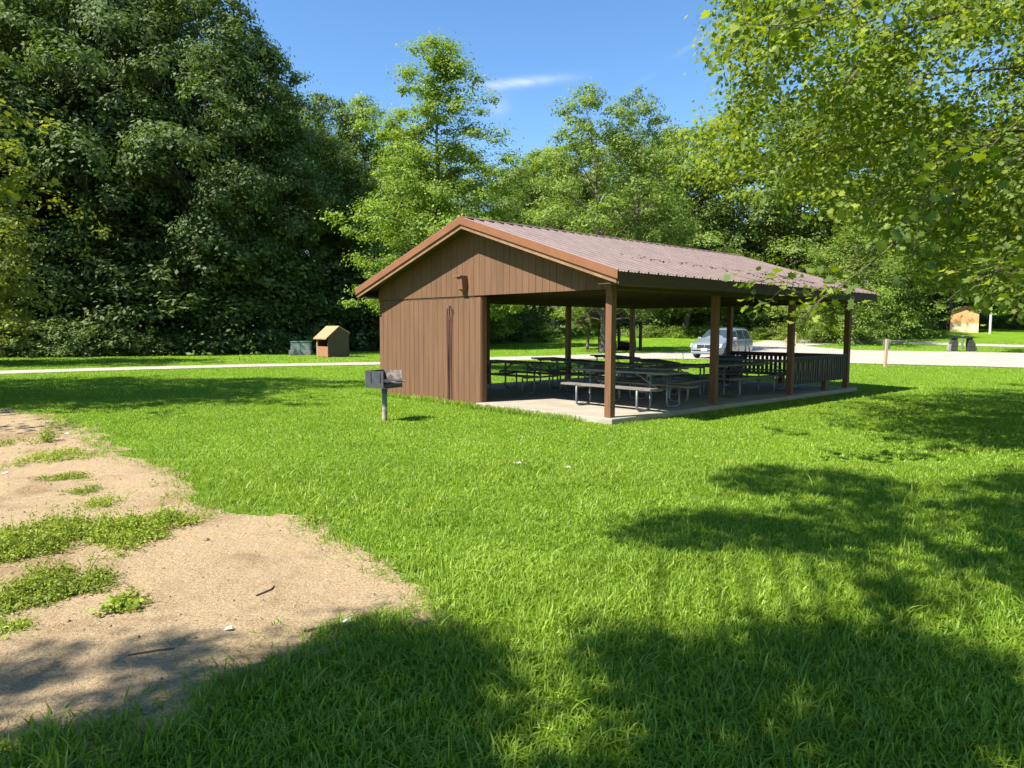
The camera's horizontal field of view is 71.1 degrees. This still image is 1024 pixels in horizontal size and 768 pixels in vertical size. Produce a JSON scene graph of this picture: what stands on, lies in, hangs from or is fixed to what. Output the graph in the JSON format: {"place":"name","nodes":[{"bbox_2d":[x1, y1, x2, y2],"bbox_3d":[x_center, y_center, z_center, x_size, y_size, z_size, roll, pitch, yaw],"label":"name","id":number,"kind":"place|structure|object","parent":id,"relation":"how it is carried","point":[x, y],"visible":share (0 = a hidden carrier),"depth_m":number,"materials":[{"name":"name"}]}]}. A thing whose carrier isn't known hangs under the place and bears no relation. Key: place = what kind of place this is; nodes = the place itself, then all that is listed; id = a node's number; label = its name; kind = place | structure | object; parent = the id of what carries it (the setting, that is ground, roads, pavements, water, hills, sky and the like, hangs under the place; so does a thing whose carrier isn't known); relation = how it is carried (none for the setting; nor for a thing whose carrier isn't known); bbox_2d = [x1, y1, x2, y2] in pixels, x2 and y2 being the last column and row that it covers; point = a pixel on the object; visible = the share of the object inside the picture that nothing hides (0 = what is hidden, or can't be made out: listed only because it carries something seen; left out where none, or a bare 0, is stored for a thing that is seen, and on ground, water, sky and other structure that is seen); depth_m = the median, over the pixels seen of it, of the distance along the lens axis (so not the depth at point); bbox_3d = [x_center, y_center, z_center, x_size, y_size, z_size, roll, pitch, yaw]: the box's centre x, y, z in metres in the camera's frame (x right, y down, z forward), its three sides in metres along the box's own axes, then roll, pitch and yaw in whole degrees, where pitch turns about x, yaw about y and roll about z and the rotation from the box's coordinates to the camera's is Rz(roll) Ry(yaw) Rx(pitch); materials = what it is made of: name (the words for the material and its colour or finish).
{"place":"outdoors","nodes":[
{"label":"outdoors","id":0,"kind":"place"},
{"bbox_2d":[0,352,682,373],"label":"gravel path","id":1,"kind":"structure","parent":0,"point":[673,355],"depth_m":33.06,"materials":[{"name":"stone"}]},
{"bbox_2d":[363,389,580,421],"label":"edge grass","id":2,"kind":"structure","parent":0,"point":[486,407],"depth_m":15.09,"materials":[{"name":"green plant"}]},
{"bbox_2d":[0,284,1023,767],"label":"ground","id":3,"kind":"structure","parent":0,"point":[1000,336],"depth_m":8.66,"materials":[{"name":"green plant"}]},
{"bbox_2d":[0,269,33,351],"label":"young tree","id":4,"kind":"object","parent":3,"relation":"on","point":[4,313],"visible":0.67,"depth_m":32.83,"materials":[{"name":"green plant"}]},
{"bbox_2d":[0,56,66,280],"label":"shade tree","id":5,"kind":"object","parent":3,"relation":"on","point":[15,196],"visible":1,"depth_m":14.86,"materials":[{"name":"green plant"}]},
{"bbox_2d":[0,313,78,357],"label":"shrub","id":6,"kind":"object","parent":3,"relation":"on","point":[8,352],"visible":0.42,"depth_m":40.56,"materials":[{"name":"green plant"}]},
{"bbox_2d":[3,251,98,355],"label":"understory tree","id":7,"kind":"object","parent":3,"relation":"on","point":[28,299],"visible":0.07,"depth_m":44.05,"materials":[{"name":"green plant"}]},
{"bbox_2d":[0,315,106,357],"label":"shrub","id":8,"kind":"object","parent":3,"relation":"on","point":[53,322],"visible":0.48,"depth_m":41.15,"materials":[{"name":"green plant"}]},
{"bbox_2d":[0,108,117,356],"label":"maple tree","id":9,"kind":"object","parent":3,"relation":"on","point":[20,286],"visible":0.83,"depth_m":32.72,"materials":[{"name":"green plant"}]},
{"bbox_2d":[1,238,150,354],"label":"understory tree","id":10,"kind":"object","parent":3,"relation":"on","point":[100,294],"visible":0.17,"depth_m":43.41,"materials":[{"name":"green plant"}]},
{"bbox_2d":[0,0,165,318],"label":"forest tree","id":11,"kind":"object","parent":3,"relation":"on","point":[24,73],"visible":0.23,"depth_m":43.51,"materials":[{"name":"green plant"}]},
{"bbox_2d":[34,320,147,356],"bbox_3d":[-25.382,-2.627,42.932,5.923,2.496,6.004,4,6,42],"label":"shrub","id":12,"kind":"object","parent":3,"relation":"on","point":[85,332],"visible":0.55,"depth_m":41.55,"materials":[{"name":"green plant"}]},
{"bbox_2d":[0,0,221,313],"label":"forest tree","id":13,"kind":"object","parent":3,"relation":"on","point":[46,51],"visible":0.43,"depth_m":42.90,"materials":[{"name":"green plant"}]},
{"bbox_2d":[78,323,171,355],"bbox_3d":[-23.725,-2.572,43.595,5.392,2.241,5.319,-3,5,-34],"label":"shrub","id":14,"kind":"object","parent":3,"relation":"on","point":[122,345],"visible":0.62,"depth_m":42.29,"materials":[{"name":"green plant"}]},
{"bbox_2d":[1,0,251,269],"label":"forest tree","id":15,"kind":"object","parent":3,"relation":"on","point":[48,224],"visible":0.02,"depth_m":50.94,"materials":[{"name":"green plant"}]},
{"bbox_2d":[0,0,264,270],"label":"forest tree","id":16,"kind":"object","parent":3,"relation":"on","point":[80,4],"visible":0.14,"depth_m":45.66,"materials":[{"name":"green plant"}]},
{"bbox_2d":[97,325,192,355],"bbox_3d":[-21.936,-2.514,43.595,5.008,2.110,5.076,2,5,17],"label":"shrub","id":17,"kind":"object","parent":3,"relation":"on","point":[157,349],"visible":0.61,"depth_m":43.14,"materials":[{"name":"green plant"}]},
{"bbox_2d":[33,201,277,352],"bbox_3d":[-23.462,-6.514,47.036,15.746,10.614,14.251,-2,5,-29],"label":"understory tree","id":18,"kind":"object","parent":3,"relation":"on","point":[143,231],"visible":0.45,"depth_m":44.12,"materials":[{"name":"green plant"}]},
{"bbox_2d":[44,214,272,355],"bbox_3d":[-22.811,-6.286,47.397,14.870,10.024,13.458,-2,5,-22],"label":"understory tree","id":19,"kind":"object","parent":3,"relation":"on","point":[171,309],"visible":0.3,"depth_m":44.99,"materials":[{"name":"green plant"}]},
{"bbox_2d":[142,327,216,355],"bbox_3d":[-20.381,-2.537,44.654,4.683,1.973,4.747,1,4,10],"label":"shrub","id":20,"kind":"object","parent":3,"relation":"on","point":[180,336],"visible":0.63,"depth_m":44.18,"materials":[{"name":"green plant"}]},
{"bbox_2d":[39,0,334,331],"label":"forest tree","id":21,"kind":"object","parent":3,"relation":"on","point":[222,195],"visible":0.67,"depth_m":44.71,"materials":[{"name":"green plant"}]},
{"bbox_2d":[92,202,321,355],"bbox_3d":[-20.660,-6.942,48.817,16.778,11.310,15.185,1,4,7],"label":"understory tree","id":22,"kind":"object","parent":3,"relation":"on","point":[214,271],"visible":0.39,"depth_m":46.68,"materials":[{"name":"green plant"}]},
{"bbox_2d":[178,328,246,355],"bbox_3d":[-19.430,-2.609,45.650,4.736,1.969,4.672,1,4,8],"label":"shrub","id":23,"kind":"object","parent":3,"relation":"on","point":[211,334],"visible":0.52,"depth_m":45.37,"materials":[{"name":"green plant"}]},
{"bbox_2d":[0,408,462,764],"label":"edge grass","id":24,"kind":"structure","parent":3,"relation":"on","point":[225,512],"depth_m":5.22,"materials":[{"name":"green plant"}]},
{"bbox_2d":[0,408,463,767],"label":"dirt patch","id":25,"kind":"object","parent":3,"relation":"on","point":[95,660],"visible":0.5,"depth_m":4.52,"materials":[{"name":"soil"}]},
{"bbox_2d":[0,606,40,638],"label":"weed clump","id":26,"kind":"object","parent":25,"relation":"on","point":[11,625],"visible":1,"depth_m":4.04,"materials":[{"name":"green plant"}]},
{"bbox_2d":[0,441,103,470],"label":"weed clump","id":27,"kind":"object","parent":25,"relation":"on","point":[56,454],"visible":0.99,"depth_m":9.24,"materials":[{"name":"green plant"}]},
{"bbox_2d":[27,470,100,481],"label":"weed clump","id":28,"kind":"object","parent":25,"relation":"on","point":[69,475],"visible":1,"depth_m":8.05,"materials":[{"name":"green plant"}]},
{"bbox_2d":[0,545,128,623],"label":"weed clump","id":29,"kind":"object","parent":25,"relation":"on","point":[48,584],"visible":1,"depth_m":4.58,"materials":[{"name":"green plant"}]},
{"bbox_2d":[0,495,130,566],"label":"weed clump","id":30,"kind":"object","parent":25,"relation":"on","point":[16,539],"visible":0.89,"depth_m":5.58,"materials":[{"name":"green plant"}]},
{"bbox_2d":[50,483,106,496],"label":"weed clump","id":31,"kind":"object","parent":25,"relation":"on","point":[91,489],"visible":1,"depth_m":7.36,"materials":[{"name":"green plant"}]},
{"bbox_2d":[75,488,132,511],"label":"weed clump","id":32,"kind":"object","parent":25,"relation":"on","point":[107,500],"visible":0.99,"depth_m":6.85,"materials":[{"name":"green plant"}]},
{"bbox_2d":[87,585,152,616],"bbox_3d":[-2.384,1.304,4.366,0.366,0.107,0.346,-2,5,-28],"label":"weed clump","id":33,"kind":"object","parent":25,"relation":"on","point":[129,602],"visible":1,"depth_m":4.33,"materials":[{"name":"green plant"}]},
{"bbox_2d":[68,493,217,561],"bbox_3d":[-3.131,1.093,5.916,1.093,0.282,1.434,2,5,23],"label":"weed clump","id":34,"kind":"object","parent":25,"relation":"on","point":[139,525],"visible":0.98,"depth_m":5.83,"materials":[{"name":"green plant"}]},
{"bbox_2d":[1,409,402,724],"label":"soil crumbs","id":35,"kind":"object","parent":25,"relation":"on","point":[232,600],"visible":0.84,"depth_m":5.11,"materials":[{"name":"brown soil"}]},
{"bbox_2d":[138,9,346,310],"bbox_3d":[-19.061,-14.112,51.118,13.902,24.262,14.022,-2,5,-23],"label":"forest tree","id":36,"kind":"object","parent":3,"relation":"on","point":[302,165],"visible":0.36,"depth_m":48.67,"materials":[{"name":"green plant"}]},
{"bbox_2d":[154,225,349,354],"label":"understory tree","id":37,"kind":"object","parent":3,"relation":"on","point":[251,304],"visible":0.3,"depth_m":48.44,"materials":[{"name":"green plant"}]},
{"bbox_2d":[248,326,300,354],"bbox_3d":[-15.732,-2.843,48.153,5.064,2.105,4.996,2,5,22],"label":"shrub","id":38,"kind":"object","parent":3,"relation":"on","point":[278,346],"visible":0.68,"depth_m":47.09,"materials":[{"name":"green plant"}]},
{"bbox_2d":[201,38,352,303],"bbox_3d":[-17.227,-13.548,52.683,10.909,22.901,11.416,1,4,9],"label":"forest tree","id":39,"kind":"object","parent":3,"relation":"on","point":[324,201],"visible":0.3,"depth_m":51.36,"materials":[{"name":"green plant"}]},
{"bbox_2d":[227,99,366,297],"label":"woodland tree","id":40,"kind":"object","parent":3,"relation":"on","point":[324,236],"visible":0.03,"depth_m":58.48,"materials":[{"name":"green plant"}]},
{"bbox_2d":[289,341,312,354],"bbox_3d":[-13.296,-2.254,45.206,1.320,0.890,0.900,0,4,-8],"label":"utility box","id":41,"kind":"object","parent":3,"relation":"on","point":[301,347],"visible":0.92,"depth_m":44.82,"materials":[{"name":"green metal"}]},
{"bbox_2d":[243,250,367,349],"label":"understory tree","id":42,"kind":"object","parent":3,"relation":"on","point":[311,327],"visible":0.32,"depth_m":50.92,"materials":[{"name":"green plant"}]},
{"bbox_2d":[257,235,379,351],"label":"understory tree","id":43,"kind":"object","parent":3,"relation":"on","point":[345,313],"visible":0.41,"depth_m":53.07,"materials":[{"name":"green plant"}]},
{"bbox_2d":[313,326,349,356],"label":"bin shed","id":44,"kind":"structure","parent":3,"relation":"on","point":[332,341],"depth_m":42.17,"materials":[{"name":"brown wood"}]},
{"bbox_2d":[280,90,406,316],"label":"woodland tree","id":45,"kind":"object","parent":3,"relation":"on","point":[336,161],"visible":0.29,"depth_m":56.60,"materials":[{"name":"green plant"}]},
{"bbox_2d":[313,250,379,347],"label":"understory tree","id":46,"kind":"object","parent":3,"relation":"on","point":[366,322],"visible":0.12,"depth_m":54.74,"materials":[{"name":"green plant"}]},
{"bbox_2d":[296,91,430,321],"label":"woodland tree","id":47,"kind":"object","parent":3,"relation":"on","point":[368,110],"visible":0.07,"depth_m":58.86,"materials":[{"name":"green plant"}]},
{"bbox_2d":[335,126,429,253],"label":"woodland tree","id":48,"kind":"object","parent":3,"relation":"on","point":[374,162],"visible":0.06,"depth_m":62.54,"materials":[{"name":"green plant"}]},
{"bbox_2d":[365,369,406,420],"bbox_3d":[-2.266,0.242,13.147,0.634,0.980,0.540,3,5,30],"label":"barbecue grill","id":49,"kind":"object","parent":3,"relation":"on","point":[382,380],"visible":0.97,"depth_m":13.14,"materials":[{"name":"grey metal"}]},
{"bbox_2d":[332,152,446,333],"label":"woodland tree","id":50,"kind":"object","parent":3,"relation":"on","point":[377,246],"visible":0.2,"depth_m":53.47,"materials":[{"name":"green plant"}]},
{"bbox_2d":[314,28,548,321],"bbox_3d":[-2.399,-7.201,28.672,9.582,13.972,9.919,1,4,8],"label":"feathery tree","id":51,"kind":"object","parent":3,"relation":"on","point":[438,197],"visible":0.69,"depth_m":28.32,"materials":[{"name":"green plant"}]},
{"bbox_2d":[447,158,529,338],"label":"woodland tree","id":52,"kind":"object","parent":3,"relation":"on","point":[508,329],"visible":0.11,"depth_m":58.74,"materials":[{"name":"green plant"}]},
{"bbox_2d":[0,409,1023,767],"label":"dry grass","id":53,"kind":"structure","parent":3,"relation":"on","point":[422,545],"depth_m":6.11,"materials":[{"name":"plant"}]},
{"bbox_2d":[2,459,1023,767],"bbox_3d":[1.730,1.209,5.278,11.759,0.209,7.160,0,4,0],"label":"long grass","id":54,"kind":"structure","parent":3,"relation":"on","point":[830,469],"depth_m":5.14,"materials":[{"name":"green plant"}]},
{"bbox_2d":[471,163,568,228],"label":"woodland tree","id":55,"kind":"object","parent":3,"relation":"on","point":[516,173],"visible":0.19,"depth_m":78.58,"materials":[{"name":"green plant"}]},
{"bbox_2d":[490,304,551,343],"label":"woodland tree","id":56,"kind":"object","parent":3,"relation":"on","point":[521,332],"visible":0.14,"depth_m":68.62,"materials":[{"name":"green plant"}]},
{"bbox_2d":[482,147,592,231],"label":"woodland tree","id":57,"kind":"object","parent":3,"relation":"on","point":[535,174],"visible":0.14,"depth_m":83.84,"materials":[{"name":"green plant"}]},
{"bbox_2d":[492,213,593,336],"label":"woodland tree","id":58,"kind":"object","parent":3,"relation":"on","point":[545,309],"visible":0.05,"depth_m":72.98,"materials":[{"name":"green plant"}]},
{"bbox_2d":[514,322,575,342],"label":"shrub","id":59,"kind":"object","parent":3,"relation":"on","point":[533,337],"visible":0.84,"depth_m":69.43,"materials":[{"name":"green plant"}]},
{"bbox_2d":[514,145,620,329],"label":"woodland tree","id":60,"kind":"object","parent":3,"relation":"on","point":[545,170],"visible":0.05,"depth_m":88.26,"materials":[{"name":"green plant"}]},
{"bbox_2d":[556,214,612,349],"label":"leaning tree","id":61,"kind":"object","parent":3,"relation":"on","point":[588,330],"visible":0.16,"depth_m":56.70,"materials":[{"name":"green plant"}]},
{"bbox_2d":[551,139,640,327],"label":"woodland tree","id":62,"kind":"object","parent":3,"relation":"on","point":[587,191],"visible":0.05,"depth_m":89.74,"materials":[{"name":"green plant"}]},
{"bbox_2d":[518,77,690,351],"bbox_3d":[6.132,-11.878,51.331,12.328,19.871,11.780,3,5,30],"label":"sycamore tree","id":63,"kind":"object","parent":3,"relation":"on","point":[572,148],"visible":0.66,"depth_m":50.35,"materials":[{"name":"green plant"}]},
{"bbox_2d":[575,312,650,350],"bbox_3d":[7.884,-4.138,56.248,4.400,2.950,4.100,-2,5,-28],"label":"shelter","id":64,"kind":"object","parent":3,"relation":"on","point":[622,345],"visible":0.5,"depth_m":55.72,"materials":[{"name":"brown paint"}]},
{"bbox_2d":[355,216,877,424],"bbox_3d":[3.037,-1.690,19.058,11.316,4.258,8.500,-4,6,-43],"label":"picnic shelter","id":65,"kind":"object","parent":3,"relation":"on","point":[438,293],"visible":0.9,"depth_m":16.19,"materials":[{"name":"wood"}]},
{"bbox_2d":[487,360,573,393],"bbox_3d":[0.189,-0.200,18.441,2.440,0.758,1.464,4,6,44],"label":"picnic table","id":66,"kind":"object","parent":65,"relation":"on","point":[510,373],"visible":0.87,"depth_m":18.13,"materials":[{"name":"grey wood"}]},
{"bbox_2d":[520,357,598,388],"bbox_3d":[1.407,-0.330,20.180,1.464,0.758,2.440,-2,5,-25],"label":"picnic table","id":67,"kind":"object","parent":65,"relation":"on","point":[557,359],"visible":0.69,"depth_m":20.01,"materials":[{"name":"grey wood"}]},
{"bbox_2d":[555,360,650,394],"bbox_3d":[2.393,-0.171,18.168,1.464,0.758,2.440,-3,5,-33],"label":"picnic table","id":68,"kind":"object","parent":65,"relation":"on","point":[595,375],"visible":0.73,"depth_m":17.95,"materials":[{"name":"grey wood"}]},
{"bbox_2d":[561,367,697,411],"bbox_3d":[2.396,0.084,14.866,1.464,0.758,2.440,-4,6,-43],"label":"picnic table","id":69,"kind":"object","parent":65,"relation":"on","point":[638,372],"visible":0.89,"depth_m":14.58,"materials":[{"name":"grey wood"}]},
{"bbox_2d":[621,359,693,390],"bbox_3d":[3.817,-0.257,19.350,1.464,0.758,2.440,0,4,-3],"label":"picnic table","id":70,"kind":"object","parent":65,"relation":"on","point":[657,362],"visible":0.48,"depth_m":18.62,"materials":[{"name":"grey wood"}]},
{"bbox_2d":[622,363,725,402],"bbox_3d":[3.748,-0.043,16.566,1.464,0.758,2.440,4,6,39],"label":"picnic table","id":71,"kind":"object","parent":65,"relation":"on","point":[672,367],"visible":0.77,"depth_m":16.21,"materials":[{"name":"grey wood"}]},
{"bbox_2d":[679,362,783,397],"bbox_3d":[5.457,-0.133,17.807,2.440,0.758,1.464,-4,6,-41],"label":"picnic table","id":72,"kind":"object","parent":65,"relation":"on","point":[738,377],"visible":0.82,"depth_m":17.67,"materials":[{"name":"grey wood"}]},
{"bbox_2d":[719,358,799,389],"bbox_3d":[6.995,-0.305,20.113,1.464,0.758,2.440,-4,6,-45],"label":"picnic table","id":73,"kind":"object","parent":65,"relation":"on","point":[758,360],"visible":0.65,"depth_m":20.01,"materials":[{"name":"grey wood"}]},
{"bbox_2d":[570,132,679,329],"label":"woodland tree","id":74,"kind":"object","parent":3,"relation":"on","point":[584,186],"depth_m":89.21,"materials":[{"name":"green plant"}]},
{"bbox_2d":[256,131,1019,332],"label":"distant woods","id":75,"kind":"object","parent":3,"relation":"on","point":[942,313],"depth_m":102.50,"materials":[{"name":"green plant"}]},
{"bbox_2d":[575,83,704,350],"bbox_3d":[9.424,-12.110,53.851,9.486,19.914,9.927,1,4,6],"label":"sycamore tree","id":76,"kind":"object","parent":3,"relation":"on","point":[652,122],"visible":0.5,"depth_m":52.30,"materials":[{"name":"green plant"}]},
{"bbox_2d":[591,142,710,325],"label":"woodland tree","id":77,"kind":"object","parent":3,"relation":"on","point":[664,309],"visible":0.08,"depth_m":80.57,"materials":[{"name":"green plant"}]},
{"bbox_2d":[605,122,740,326],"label":"woodland tree","id":78,"kind":"object","parent":3,"relation":"on","point":[667,131],"visible":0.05,"depth_m":80.71,"materials":[{"name":"green plant"}]},
{"bbox_2d":[655,307,726,331],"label":"woodland tree","id":79,"kind":"object","parent":3,"relation":"on","point":[693,322],"visible":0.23,"depth_m":81.44,"materials":[{"name":"green plant"}]},
{"bbox_2d":[612,123,783,334],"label":"woodland tree","id":80,"kind":"object","parent":3,"relation":"on","point":[707,237],"visible":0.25,"depth_m":76.36,"materials":[{"name":"green plant"}]},
{"bbox_2d":[694,306,777,332],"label":"woodland tree","id":81,"kind":"object","parent":3,"relation":"on","point":[737,320],"visible":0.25,"depth_m":78.84,"materials":[{"name":"green plant"}]},
{"bbox_2d":[676,114,811,325],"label":"woodland tree","id":82,"kind":"object","parent":3,"relation":"on","point":[776,229],"visible":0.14,"depth_m":77.61,"materials":[{"name":"green plant"}]},
{"bbox_2d":[723,222,804,329],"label":"woodland tree","id":83,"kind":"object","parent":3,"relation":"on","point":[755,251],"visible":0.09,"depth_m":78.92,"materials":[{"name":"green plant"}]},
{"bbox_2d":[736,306,799,337],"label":"woodland tree","id":84,"kind":"object","parent":3,"relation":"on","point":[772,326],"visible":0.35,"depth_m":77.17,"materials":[{"name":"green plant"}]},
{"bbox_2d":[616,322,934,337],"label":"tall weeds","id":85,"kind":"object","parent":3,"relation":"on","point":[665,332],"visible":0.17,"depth_m":78.92,"materials":[{"name":"green plant"}]},
{"bbox_2d":[686,96,878,325],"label":"woodland tree","id":86,"kind":"object","parent":3,"relation":"on","point":[798,248],"visible":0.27,"depth_m":76.16,"materials":[{"name":"green plant"}]},
{"bbox_2d":[766,249,852,343],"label":"drooping tree","id":87,"kind":"object","parent":3,"relation":"on","point":[815,327],"visible":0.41,"depth_m":68.94,"materials":[{"name":"green plant"}]},
{"bbox_2d":[722,86,929,323],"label":"woodland tree","id":88,"kind":"object","parent":3,"relation":"on","point":[795,226],"visible":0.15,"depth_m":75.43,"materials":[{"name":"green plant"}]},
{"bbox_2d":[647,0,1023,339],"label":"maple tree","id":89,"kind":"object","parent":3,"relation":"on","point":[873,80],"visible":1,"depth_m":9.63,"materials":[{"name":"green plant"}]},
{"bbox_2d":[769,207,940,346],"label":"drooping tree","id":90,"kind":"object","parent":3,"relation":"on","point":[858,326],"visible":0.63,"depth_m":66.36,"materials":[{"name":"green plant"}]},
{"bbox_2d":[807,118,965,323],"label":"woodland tree","id":91,"kind":"object","parent":3,"relation":"on","point":[896,300],"visible":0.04,"depth_m":92.58,"materials":[{"name":"green plant"}]},
{"bbox_2d":[865,271,953,338],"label":"young tree","id":92,"kind":"object","parent":3,"relation":"on","point":[912,295],"visible":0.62,"depth_m":76.80,"materials":[{"name":"green plant"}]},
{"bbox_2d":[848,101,983,323],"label":"woodland tree","id":93,"kind":"object","parent":3,"relation":"on","point":[933,296],"visible":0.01,"depth_m":100.36,"materials":[{"name":"green plant"}]},
{"bbox_2d":[896,170,1022,329],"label":"roadside tree","id":94,"kind":"object","parent":3,"relation":"on","point":[946,323],"visible":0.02,"depth_m":92.58,"materials":[{"name":"green plant"}]},
{"bbox_2d":[946,337,976,350],"bbox_3d":[35.270,-3.145,56.298,2.162,1.130,0.600,1,4,4],"label":"stone hearth","id":95,"kind":"object","parent":3,"relation":"on","point":[952,345],"visible":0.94,"depth_m":56.10,"materials":[{"name":"grey stone"}]},
{"bbox_2d":[947,306,980,332],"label":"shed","id":96,"kind":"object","parent":3,"relation":"on","point":[968,321],"visible":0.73,"depth_m":89.03,"materials":[{"name":"beige wood"}]},
{"bbox_2d":[953,120,1023,352],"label":"roadside tree","id":97,"kind":"object","parent":3,"relation":"on","point":[1000,261],"visible":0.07,"depth_m":52.31,"materials":[{"name":"green plant"}]},
{"bbox_2d":[142,0,1023,271],"label":"sky","id":98,"kind":"structure","parent":0,"point":[533,49],"materials":[{"name":"blue"}]},
{"bbox_2d":[683,340,1023,367],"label":"gravel road","id":99,"kind":"structure","parent":0,"point":[993,359],"depth_m":47.56,"materials":[{"name":"stone"}]},
{"bbox_2d":[690,327,752,357],"bbox_3d":[12.635,-2.515,43.105,2.400,1.809,5.165,4,6,39],"label":"minivan","id":100,"kind":"object","parent":99,"relation":"on","point":[742,340],"visible":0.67,"depth_m":42.26,"materials":[{"name":"silver metal"}]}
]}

